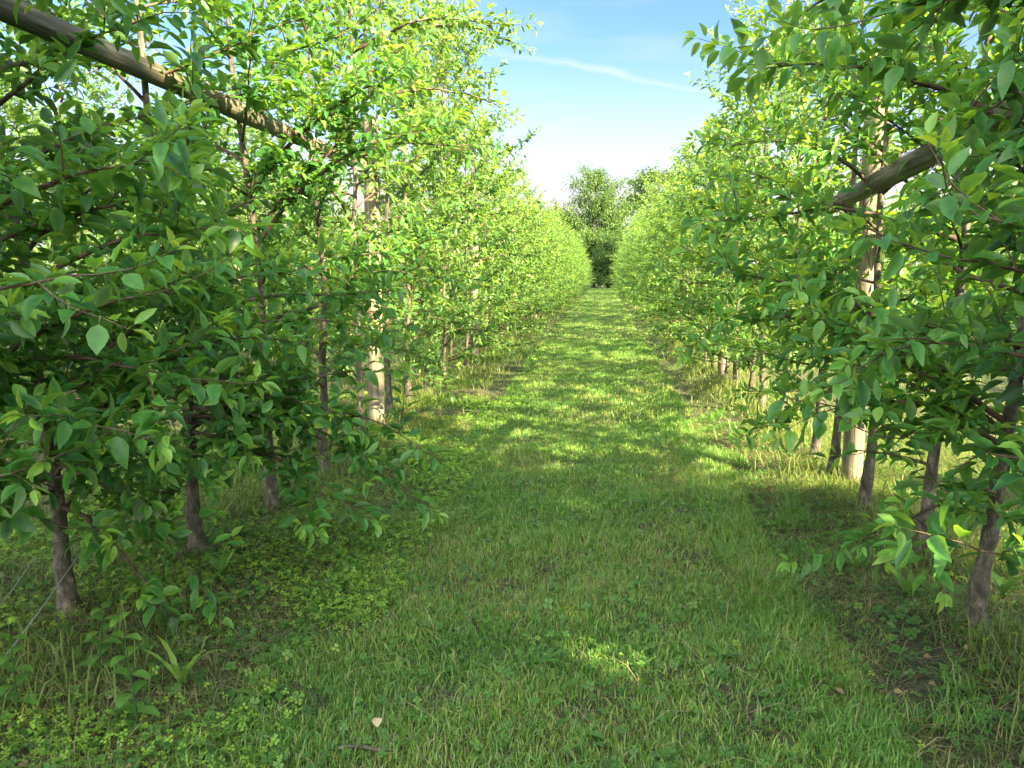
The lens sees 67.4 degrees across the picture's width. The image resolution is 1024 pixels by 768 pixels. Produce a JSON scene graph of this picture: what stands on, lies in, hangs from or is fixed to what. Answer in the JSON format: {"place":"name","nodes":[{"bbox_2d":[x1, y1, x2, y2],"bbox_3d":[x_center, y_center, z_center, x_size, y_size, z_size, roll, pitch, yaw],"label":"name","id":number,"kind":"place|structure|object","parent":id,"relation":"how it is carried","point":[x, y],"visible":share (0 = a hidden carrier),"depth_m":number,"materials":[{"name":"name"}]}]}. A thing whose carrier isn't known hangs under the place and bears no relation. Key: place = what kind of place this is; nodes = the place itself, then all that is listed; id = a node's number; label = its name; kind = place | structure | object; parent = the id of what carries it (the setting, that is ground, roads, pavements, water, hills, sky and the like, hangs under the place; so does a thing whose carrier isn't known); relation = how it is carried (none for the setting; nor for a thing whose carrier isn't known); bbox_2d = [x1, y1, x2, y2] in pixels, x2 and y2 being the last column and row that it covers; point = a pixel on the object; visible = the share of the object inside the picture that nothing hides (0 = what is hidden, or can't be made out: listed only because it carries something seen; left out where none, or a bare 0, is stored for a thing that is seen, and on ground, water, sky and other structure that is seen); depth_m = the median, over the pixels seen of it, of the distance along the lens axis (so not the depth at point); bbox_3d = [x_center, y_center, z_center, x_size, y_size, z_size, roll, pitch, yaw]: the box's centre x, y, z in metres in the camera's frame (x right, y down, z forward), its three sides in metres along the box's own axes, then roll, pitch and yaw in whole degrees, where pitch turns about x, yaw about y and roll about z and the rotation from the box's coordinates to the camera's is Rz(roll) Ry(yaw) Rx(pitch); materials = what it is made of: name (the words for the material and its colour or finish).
{"place":"outdoors","nodes":[
{"label":"outdoors","id":0,"kind":"place"},
{"bbox_2d":[0,274,1023,767],"bbox_3d":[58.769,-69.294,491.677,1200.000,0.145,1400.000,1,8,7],"label":"ground","id":1,"kind":"structure","parent":0,"point":[938,652],"depth_m":3.36,"materials":[{"name":"green plant"}]},
{"bbox_2d":[0,616,38,718],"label":"stem weed","id":2,"kind":"object","parent":1,"relation":"on","point":[19,678],"visible":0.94,"depth_m":2.67,"materials":[{"name":"green plant"}]},
{"bbox_2d":[0,29,85,382],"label":"apple tree","id":3,"kind":"object","parent":1,"relation":"on","point":[3,91],"visible":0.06,"depth_m":7.20,"materials":[{"name":"green plant"}]},
{"bbox_2d":[0,29,117,382],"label":"apple tree","id":4,"kind":"object","parent":1,"relation":"on","point":[10,118],"visible":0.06,"depth_m":7.80,"materials":[{"name":"green plant"}]},
{"bbox_2d":[0,0,170,398],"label":"apple tree","id":5,"kind":"object","parent":1,"relation":"on","point":[86,112],"visible":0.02,"depth_m":8.59,"materials":[{"name":"green plant"}]},
{"bbox_2d":[76,602,121,681],"bbox_3d":[-1.566,0.981,2.906,0.146,0.301,0.133,-7,11,-42],"label":"stem weed","id":6,"kind":"object","parent":1,"relation":"on","point":[103,648],"visible":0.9,"depth_m":2.91,"materials":[{"name":"green plant"}]},
{"bbox_2d":[0,0,198,516],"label":"apple tree","id":7,"kind":"object","parent":1,"relation":"on","point":[97,335],"visible":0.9,"depth_m":2.15,"materials":[{"name":"green plant"}]},
{"bbox_2d":[74,717,143,757],"bbox_3d":[-1.361,1.180,2.599,0.180,0.050,0.229,7,10,38],"label":"weed rosette","id":8,"kind":"object","parent":1,"relation":"on","point":[111,726],"visible":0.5,"depth_m":2.61,"materials":[{"name":"green plant"}]},
{"bbox_2d":[48,4,185,354],"bbox_3d":[-4.858,-2.184,9.603,2.407,4.801,2.214,6,10,34],"label":"apple tree","id":9,"kind":"object","parent":1,"relation":"on","point":[95,95],"visible":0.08,"depth_m":9.33,"materials":[{"name":"green plant"}]},
{"bbox_2d":[109,611,159,734],"bbox_3d":[-1.286,0.977,2.591,0.130,0.421,0.177,-6,10,-37],"label":"stem weed","id":10,"kind":"object","parent":1,"relation":"on","point":[123,698],"visible":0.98,"depth_m":2.59,"materials":[{"name":"green plant"}]},
{"bbox_2d":[0,41,281,560],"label":"apple tree","id":11,"kind":"object","parent":1,"relation":"on","point":[153,155],"visible":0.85,"depth_m":2.56,"materials":[{"name":"green plant"}]},
{"bbox_2d":[67,85,239,372],"bbox_3d":[-4.959,-2.040,10.828,2.578,4.202,3.284,0,8,0],"label":"apple tree","id":12,"kind":"object","parent":1,"relation":"on","point":[169,116],"visible":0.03,"depth_m":10.51,"materials":[{"name":"green plant"}]},
{"bbox_2d":[0,0,349,632],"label":"apple tree","id":13,"kind":"object","parent":1,"relation":"on","point":[67,594],"visible":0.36,"depth_m":3.33,"materials":[{"name":"green plant"}]},
{"bbox_2d":[142,636,220,687],"bbox_3d":[-1.232,1.048,2.902,0.356,0.186,0.207,1,8,7],"label":"dock plant","id":14,"kind":"object","parent":1,"relation":"on","point":[183,673],"visible":0.94,"depth_m":2.88,"materials":[{"name":"green plant"}]},
{"bbox_2d":[103,97,273,344],"bbox_3d":[-4.917,-2.199,11.476,2.407,4.249,2.728,0,8,3],"label":"apple tree","id":15,"kind":"object","parent":1,"relation":"on","point":[198,198],"visible":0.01,"depth_m":11.31,"materials":[{"name":"green plant"}]},
{"bbox_2d":[202,548,235,575],"bbox_3d":[-1.474,0.901,3.856,0.173,0.169,0.230,-2,8,-15],"label":"weed rosette","id":16,"kind":"object","parent":1,"relation":"on","point":[222,562],"visible":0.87,"depth_m":3.87,"materials":[{"name":"green plant"}]},
{"bbox_2d":[3,0,453,561],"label":"apple tree","id":17,"kind":"object","parent":1,"relation":"on","point":[193,64],"visible":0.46,"depth_m":3.98,"materials":[{"name":"green plant"}]},
{"bbox_2d":[195,113,291,355],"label":"apple tree","id":18,"kind":"object","parent":1,"relation":"on","point":[224,133],"visible":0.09,"depth_m":12.33,"materials":[{"name":"green plant"}]},
{"bbox_2d":[232,686,279,704],"bbox_3d":[-0.948,1.156,2.850,0.169,0.056,0.156,1,8,7],"label":"weed rosette","id":19,"kind":"object","parent":1,"relation":"on","point":[263,692],"visible":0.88,"depth_m":2.85,"materials":[{"name":"green plant"}]},
{"bbox_2d":[198,53,341,361],"bbox_3d":[-4.348,-3.022,13.067,2.936,5.427,2.486,-1,8,-8],"label":"apple tree","id":20,"kind":"object","parent":1,"relation":"on","point":[249,132],"visible":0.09,"depth_m":12.94,"materials":[{"name":"green plant"}]},
{"bbox_2d":[207,94,335,356],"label":"apple tree","id":21,"kind":"object","parent":1,"relation":"on","point":[274,214],"visible":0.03,"depth_m":13.93,"materials":[{"name":"green plant"}]},
{"bbox_2d":[101,0,467,511],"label":"apple tree","id":22,"kind":"object","parent":1,"relation":"on","point":[303,182],"visible":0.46,"depth_m":4.54,"materials":[{"name":"green plant"}]},
{"bbox_2d":[252,145,342,342],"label":"apple tree","id":23,"kind":"object","parent":1,"relation":"on","point":[292,233],"visible":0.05,"depth_m":15.20,"materials":[{"name":"green plant"}]},
{"bbox_2d":[274,176,348,345],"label":"apple tree","id":24,"kind":"object","parent":1,"relation":"on","point":[331,327],"visible":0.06,"depth_m":15.90,"materials":[{"name":"green plant"}]},
{"bbox_2d":[285,155,382,331],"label":"apple tree","id":25,"kind":"object","parent":1,"relation":"on","point":[351,198],"visible":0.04,"depth_m":17.24,"materials":[{"name":"green plant"}]},
{"bbox_2d":[175,0,511,474],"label":"apple tree","id":26,"kind":"object","parent":1,"relation":"on","point":[319,205],"visible":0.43,"depth_m":5.50,"materials":[{"name":"green plant"}]},
{"bbox_2d":[338,744,399,751],"bbox_3d":[-0.458,1.165,2.456,0.202,0.019,0.022,1,8,7],"label":"fallen stick","id":27,"kind":"object","parent":1,"relation":"on","point":[364,747],"visible":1,"depth_m":2.46,"materials":[{"name":"grey wood"}]},
{"bbox_2d":[362,116,384,425],"bbox_3d":[-1.333,-1.000,7.391,0.172,3.061,0.172,1,8,7],"label":"trellis post","id":28,"kind":"object","parent":1,"relation":"on","point":[376,408],"visible":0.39,"depth_m":7.37,"materials":[{"name":"brown wood"}]},
{"bbox_2d":[0,0,370,172],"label":"brace log","id":29,"kind":"object","parent":28,"relation":"attached to","point":[33,21],"visible":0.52,"depth_m":3.55,"materials":[{"name":"brown wood"}]},
{"bbox_2d":[215,0,543,435],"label":"apple tree","id":30,"kind":"object","parent":1,"relation":"on","point":[414,25],"visible":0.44,"depth_m":6.74,"materials":[{"name":"green plant"}]},
{"bbox_2d":[268,0,535,418],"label":"apple tree","id":31,"kind":"object","parent":1,"relation":"on","point":[413,350],"visible":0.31,"depth_m":7.75,"materials":[{"name":"green plant"}]},
{"bbox_2d":[305,51,514,394],"bbox_3d":[-1.123,-1.921,9.377,1.984,4.286,2.219,7,11,41],"label":"apple tree","id":32,"kind":"object","parent":1,"relation":"on","point":[476,219],"visible":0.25,"depth_m":9.39,"materials":[{"name":"green plant"}]},
{"bbox_2d":[327,0,497,402],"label":"apple tree","id":33,"kind":"object","parent":1,"relation":"on","point":[414,199],"visible":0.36,"depth_m":8.48,"materials":[{"name":"green plant"}]},
{"bbox_2d":[364,0,529,374],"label":"apple tree","id":34,"kind":"object","parent":1,"relation":"on","point":[491,272],"visible":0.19,"depth_m":10.95,"materials":[{"name":"green plant"}]},
{"bbox_2d":[383,0,556,381],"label":"apple tree","id":35,"kind":"object","parent":1,"relation":"on","point":[441,74],"visible":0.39,"depth_m":10.31,"materials":[{"name":"green plant"}]},
{"bbox_2d":[397,0,546,366],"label":"apple tree","id":36,"kind":"object","parent":1,"relation":"on","point":[487,243],"visible":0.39,"depth_m":11.93,"materials":[{"name":"green plant"}]},
{"bbox_2d":[469,191,479,361],"bbox_3d":[-0.644,-1.812,13.145,0.159,3.072,0.162,1,8,7],"label":"trellis post","id":37,"kind":"object","parent":1,"relation":"on","point":[476,351],"visible":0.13,"depth_m":13.11,"materials":[{"name":"brown wood"}]},
{"bbox_2d":[401,94,555,346],"bbox_3d":[-0.582,-2.721,13.528,2.772,4.706,2.151,1,8,7],"label":"apple tree","id":38,"kind":"object","parent":1,"relation":"on","point":[503,279],"visible":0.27,"depth_m":13.48,"materials":[{"name":"green plant"}]},
{"bbox_2d":[418,146,547,352],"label":"apple tree","id":39,"kind":"object","parent":1,"relation":"on","point":[512,267],"visible":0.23,"depth_m":14.09,"materials":[{"name":"green plant"}]},
{"bbox_2d":[457,150,550,340],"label":"apple tree","id":40,"kind":"object","parent":1,"relation":"on","point":[526,270],"visible":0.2,"depth_m":16.64,"materials":[{"name":"green plant"}]},
{"bbox_2d":[462,173,545,340],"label":"apple tree","id":41,"kind":"object","parent":1,"relation":"on","point":[512,281],"visible":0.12,"depth_m":15.74,"materials":[{"name":"green plant"}]},
{"bbox_2d":[450,135,559,346],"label":"apple tree","id":42,"kind":"object","parent":1,"relation":"on","point":[518,310],"visible":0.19,"depth_m":14.99,"materials":[{"name":"green plant"}]},
{"bbox_2d":[460,194,557,335],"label":"apple tree","id":43,"kind":"object","parent":1,"relation":"on","point":[527,289],"visible":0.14,"depth_m":17.66,"materials":[{"name":"green plant"}]},
{"bbox_2d":[0,396,1023,767],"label":"broad weeds","id":44,"kind":"object","parent":1,"relation":"on","point":[618,762],"visible":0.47,"depth_m":3.35,"materials":[{"name":"green plant"}]},
{"bbox_2d":[0,387,1023,767],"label":"clover","id":45,"kind":"object","parent":1,"relation":"on","point":[228,635],"visible":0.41,"depth_m":3.82,"materials":[{"name":"green plant"}]},
{"bbox_2d":[0,295,1023,767],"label":"tall weeds","id":46,"kind":"object","parent":1,"relation":"on","point":[722,383],"visible":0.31,"depth_m":4.93,"materials":[{"name":"green plant"}]},
{"bbox_2d":[0,407,1023,767],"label":"dry straw","id":47,"kind":"object","parent":1,"relation":"on","point":[526,617],"visible":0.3,"depth_m":3.25,"materials":[{"name":"beige plant"}]},
{"bbox_2d":[0,414,1023,767],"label":"leaf litter","id":48,"kind":"object","parent":1,"relation":"on","point":[278,620],"visible":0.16,"depth_m":3.47,"materials":[{"name":"plant"}]},
{"bbox_2d":[462,156,564,332],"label":"apple tree","id":49,"kind":"object","parent":1,"relation":"on","point":[553,258],"visible":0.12,"depth_m":18.45,"materials":[{"name":"green plant"}]},
{"bbox_2d":[491,184,564,327],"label":"apple tree","id":50,"kind":"object","parent":1,"relation":"on","point":[537,309],"visible":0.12,"depth_m":19.49,"materials":[{"name":"green plant"}]},
{"bbox_2d":[503,187,561,329],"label":"apple tree","id":51,"kind":"object","parent":1,"relation":"on","point":[543,284],"visible":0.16,"depth_m":20.25,"materials":[{"name":"green plant"}]},
{"bbox_2d":[513,171,574,322],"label":"apple tree","id":52,"kind":"object","parent":1,"relation":"on","point":[546,223],"visible":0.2,"depth_m":22.54,"materials":[{"name":"green plant"}]},
{"bbox_2d":[519,644,569,667],"bbox_3d":[0.130,1.091,3.076,0.201,0.059,0.209,1,8,7],"label":"weed rosette","id":53,"kind":"object","parent":1,"relation":"on","point":[549,653],"visible":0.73,"depth_m":3.08,"materials":[{"name":"green plant"}]},
{"bbox_2d":[521,186,574,308],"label":"apple tree","id":54,"kind":"object","parent":1,"relation":"on","point":[554,236],"visible":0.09,"depth_m":25.52,"materials":[{"name":"green plant"}]},
{"bbox_2d":[527,221,569,316],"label":"apple tree","id":55,"kind":"object","parent":1,"relation":"on","point":[560,276],"visible":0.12,"depth_m":23.56,"materials":[{"name":"green plant"}]},
{"bbox_2d":[524,204,576,318],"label":"apple tree","id":56,"kind":"object","parent":1,"relation":"on","point":[562,250],"visible":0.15,"depth_m":24.75,"materials":[{"name":"green plant"}]},
{"bbox_2d":[527,209,578,314],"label":"apple tree","id":57,"kind":"object","parent":1,"relation":"on","point":[549,217],"visible":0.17,"depth_m":26.57,"materials":[{"name":"green plant"}]},
{"bbox_2d":[529,199,576,314],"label":"apple tree","id":58,"kind":"object","parent":1,"relation":"on","point":[556,256],"visible":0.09,"depth_m":27.39,"materials":[{"name":"green plant"}]},
{"bbox_2d":[539,203,571,309],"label":"apple tree","id":59,"kind":"object","parent":1,"relation":"on","point":[568,278],"visible":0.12,"depth_m":28.06,"materials":[{"name":"green plant"}]},
{"bbox_2d":[541,207,582,305],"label":"apple tree","id":60,"kind":"object","parent":1,"relation":"on","point":[563,223],"visible":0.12,"depth_m":30.57,"materials":[{"name":"green plant"}]},
{"bbox_2d":[542,205,592,234],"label":"broadleaf tree","id":61,"kind":"object","parent":1,"relation":"on","point":[568,221],"visible":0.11,"depth_m":85.27,"materials":[{"name":"green plant"}]},
{"bbox_2d":[563,718,604,746],"bbox_3d":[0.228,1.163,2.547,0.155,0.048,0.121,-1,8,-7],"label":"weed rosette","id":62,"kind":"object","parent":1,"relation":"on","point":[596,734],"visible":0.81,"depth_m":2.55,"materials":[{"name":"green plant"}]},
{"bbox_2d":[573,225,613,287],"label":"broadleaf tree","id":63,"kind":"object","parent":1,"relation":"on","point":[585,236],"visible":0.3,"depth_m":79.14,"materials":[{"name":"green plant"}]},
{"bbox_2d":[558,161,633,287],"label":"broadleaf tree","id":64,"kind":"object","parent":1,"relation":"on","point":[600,203],"visible":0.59,"depth_m":82.44,"materials":[{"name":"green plant"}]},
{"bbox_2d":[589,245,616,288],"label":"broadleaf tree","id":65,"kind":"object","parent":1,"relation":"on","point":[596,257],"visible":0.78,"depth_m":78.47,"materials":[{"name":"green plant"}]},
{"bbox_2d":[587,224,624,287],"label":"broadleaf tree","id":66,"kind":"object","parent":1,"relation":"on","point":[613,235],"visible":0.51,"depth_m":79.37,"materials":[{"name":"green plant"}]},
{"bbox_2d":[607,158,668,234],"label":"broadleaf tree","id":67,"kind":"object","parent":1,"relation":"on","point":[638,184],"visible":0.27,"depth_m":67.16,"materials":[{"name":"green plant"}]},
{"bbox_2d":[618,173,666,305],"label":"apple tree","id":68,"kind":"object","parent":1,"relation":"on","point":[650,189],"visible":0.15,"depth_m":26.34,"materials":[{"name":"green plant"}]},
{"bbox_2d":[622,200,669,319],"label":"apple tree","id":69,"kind":"object","parent":1,"relation":"on","point":[632,276],"visible":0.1,"depth_m":24.63,"materials":[{"name":"green plant"}]},
{"bbox_2d":[616,187,692,322],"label":"apple tree","id":70,"kind":"object","parent":1,"relation":"on","point":[641,242],"visible":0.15,"depth_m":21.64,"materials":[{"name":"green plant"}]},
{"bbox_2d":[623,166,688,330],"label":"apple tree","id":71,"kind":"object","parent":1,"relation":"on","point":[640,254],"visible":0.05,"depth_m":19.60,"materials":[{"name":"green plant"}]},
{"bbox_2d":[626,174,698,321],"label":"apple tree","id":72,"kind":"object","parent":1,"relation":"on","point":[646,299],"visible":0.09,"depth_m":18.69,"materials":[{"name":"green plant"}]},
{"bbox_2d":[629,190,704,325],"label":"apple tree","id":73,"kind":"object","parent":1,"relation":"on","point":[652,295],"visible":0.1,"depth_m":17.11,"materials":[{"name":"green plant"}]},
{"bbox_2d":[623,134,722,346],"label":"apple tree","id":74,"kind":"object","parent":1,"relation":"on","point":[658,307],"visible":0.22,"depth_m":15.23,"materials":[{"name":"green plant"}]},
{"bbox_2d":[629,136,734,343],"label":"apple tree","id":75,"kind":"object","parent":1,"relation":"on","point":[687,161],"visible":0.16,"depth_m":15.74,"materials":[{"name":"green plant"}]},
{"bbox_2d":[624,156,754,349],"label":"apple tree","id":76,"kind":"object","parent":1,"relation":"on","point":[632,292],"visible":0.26,"depth_m":14.23,"materials":[{"name":"green plant"}]},
{"bbox_2d":[647,134,769,371],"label":"apple tree","id":77,"kind":"object","parent":1,"relation":"on","point":[692,361],"visible":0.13,"depth_m":11.64,"materials":[{"name":"green plant"}]},
{"bbox_2d":[641,107,779,363],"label":"apple tree","id":78,"kind":"object","parent":1,"relation":"on","point":[675,205],"visible":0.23,"depth_m":12.49,"materials":[{"name":"green plant"}]},
{"bbox_2d":[702,641,739,665],"bbox_3d":[0.832,1.065,3.058,0.147,0.056,0.170,1,8,7],"label":"weed rosette","id":79,"kind":"object","parent":1,"relation":"on","point":[714,646],"visible":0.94,"depth_m":3.07,"materials":[{"name":"green plant"}]},
{"bbox_2d":[717,188,730,377],"bbox_3d":[3.122,-1.416,11.199,0.147,2.859,0.149,1,8,7],"label":"trellis post","id":80,"kind":"object","parent":1,"relation":"on","point":[721,368],"visible":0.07,"depth_m":11.29,"materials":[{"name":"brown wood"}]},
{"bbox_2d":[643,132,804,379],"bbox_3d":[2.910,-1.748,10.911,2.216,3.515,2.424,-3,9,-22],"label":"apple tree","id":81,"kind":"object","parent":1,"relation":"on","point":[726,370],"visible":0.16,"depth_m":10.88,"materials":[{"name":"green plant"}]},
{"bbox_2d":[655,88,830,389],"bbox_3d":[3.003,-1.896,9.746,2.181,4.089,2.269,5,10,34],"label":"apple tree","id":82,"kind":"object","parent":1,"relation":"on","point":[714,188],"visible":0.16,"depth_m":9.76,"materials":[{"name":"green plant"}]},
{"bbox_2d":[643,0,860,396],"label":"apple tree","id":83,"kind":"object","parent":1,"relation":"on","point":[707,305],"visible":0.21,"depth_m":8.94,"materials":[{"name":"green plant"}]},
{"bbox_2d":[664,1,841,412],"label":"apple tree","id":84,"kind":"object","parent":1,"relation":"on","point":[746,124],"visible":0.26,"depth_m":8.21,"materials":[{"name":"green plant"}]},
{"bbox_2d":[700,0,908,420],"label":"apple tree","id":85,"kind":"object","parent":1,"relation":"on","point":[783,92],"visible":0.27,"depth_m":7.13,"materials":[{"name":"green plant"}]},
{"bbox_2d":[715,0,935,459],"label":"apple tree","id":86,"kind":"object","parent":1,"relation":"on","point":[815,444],"visible":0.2,"depth_m":6.13,"materials":[{"name":"green plant"}]},
{"bbox_2d":[655,399,1018,767],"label":"edge grass","id":87,"kind":"structure","parent":1,"relation":"on","point":[714,417],"depth_m":3.08,"materials":[{"name":"green plant"}]},
{"bbox_2d":[664,0,1023,560],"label":"apple tree","id":88,"kind":"object","parent":1,"relation":"on","point":[728,252],"visible":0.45,"depth_m":4.00,"materials":[{"name":"green plant"}]},
{"bbox_2d":[681,0,1023,634],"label":"apple tree","id":89,"kind":"object","parent":1,"relation":"on","point":[954,401],"visible":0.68,"depth_m":3.14,"materials":[{"name":"green plant"}]},
{"bbox_2d":[685,0,1022,513],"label":"apple tree","id":90,"kind":"object","parent":1,"relation":"on","point":[905,300],"visible":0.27,"depth_m":4.52,"materials":[{"name":"green plant"}]},
{"bbox_2d":[701,0,1023,578],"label":"apple tree","id":91,"kind":"object","parent":1,"relation":"on","point":[957,143],"visible":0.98,"depth_m":2.41,"materials":[{"name":"green plant"}]},
{"bbox_2d":[841,95,884,486],"bbox_3d":[2.482,-0.583,5.439,0.160,2.863,0.160,1,8,7],"label":"trellis post","id":92,"kind":"object","parent":1,"relation":"on","point":[854,463],"visible":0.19,"depth_m":5.36,"materials":[{"name":"brown wood"}]},
{"bbox_2d":[752,0,987,478],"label":"apple tree","id":93,"kind":"object","parent":1,"relation":"on","point":[835,246],"visible":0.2,"depth_m":5.39,"materials":[{"name":"green plant"}]},
{"bbox_2d":[885,564,929,596],"bbox_3d":[1.903,0.963,3.695,0.180,0.146,0.197,6,10,36],"label":"weed rosette","id":94,"kind":"object","parent":1,"relation":"on","point":[906,585],"visible":0.75,"depth_m":3.71,"materials":[{"name":"green plant"}]},
{"bbox_2d":[937,676,993,701],"bbox_3d":[1.674,1.131,2.854,0.202,0.052,0.152,8,11,44],"label":"weed rosette","id":95,"kind":"object","parent":1,"relation":"on","point":[967,690],"visible":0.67,"depth_m":2.85,"materials":[{"name":"green plant"}]},
{"bbox_2d":[991,571,1023,599],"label":"weed rosette","id":96,"kind":"object","parent":1,"relation":"on","point":[1000,583],"visible":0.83,"depth_m":3.65,"materials":[{"name":"green plant"}]},
{"bbox_2d":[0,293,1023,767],"bbox_3d":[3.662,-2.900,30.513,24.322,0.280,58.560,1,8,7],"label":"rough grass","id":97,"kind":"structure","parent":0,"point":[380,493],"depth_m":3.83,"materials":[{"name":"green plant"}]},
{"bbox_2d":[0,0,1023,272],"label":"sky","id":98,"kind":"structure","parent":0,"point":[606,82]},
{"bbox_2d":[137,288,940,767],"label":"lane grass","id":99,"kind":"structure","parent":0,"point":[646,360],"depth_m":3.52,"materials":[{"name":"green plant"}]},
{"bbox_2d":[821,91,1023,213],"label":"brace log","id":100,"kind":"object","parent":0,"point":[920,160],"visible":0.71,"depth_m":4.12,"materials":[{"name":"brown wood"}]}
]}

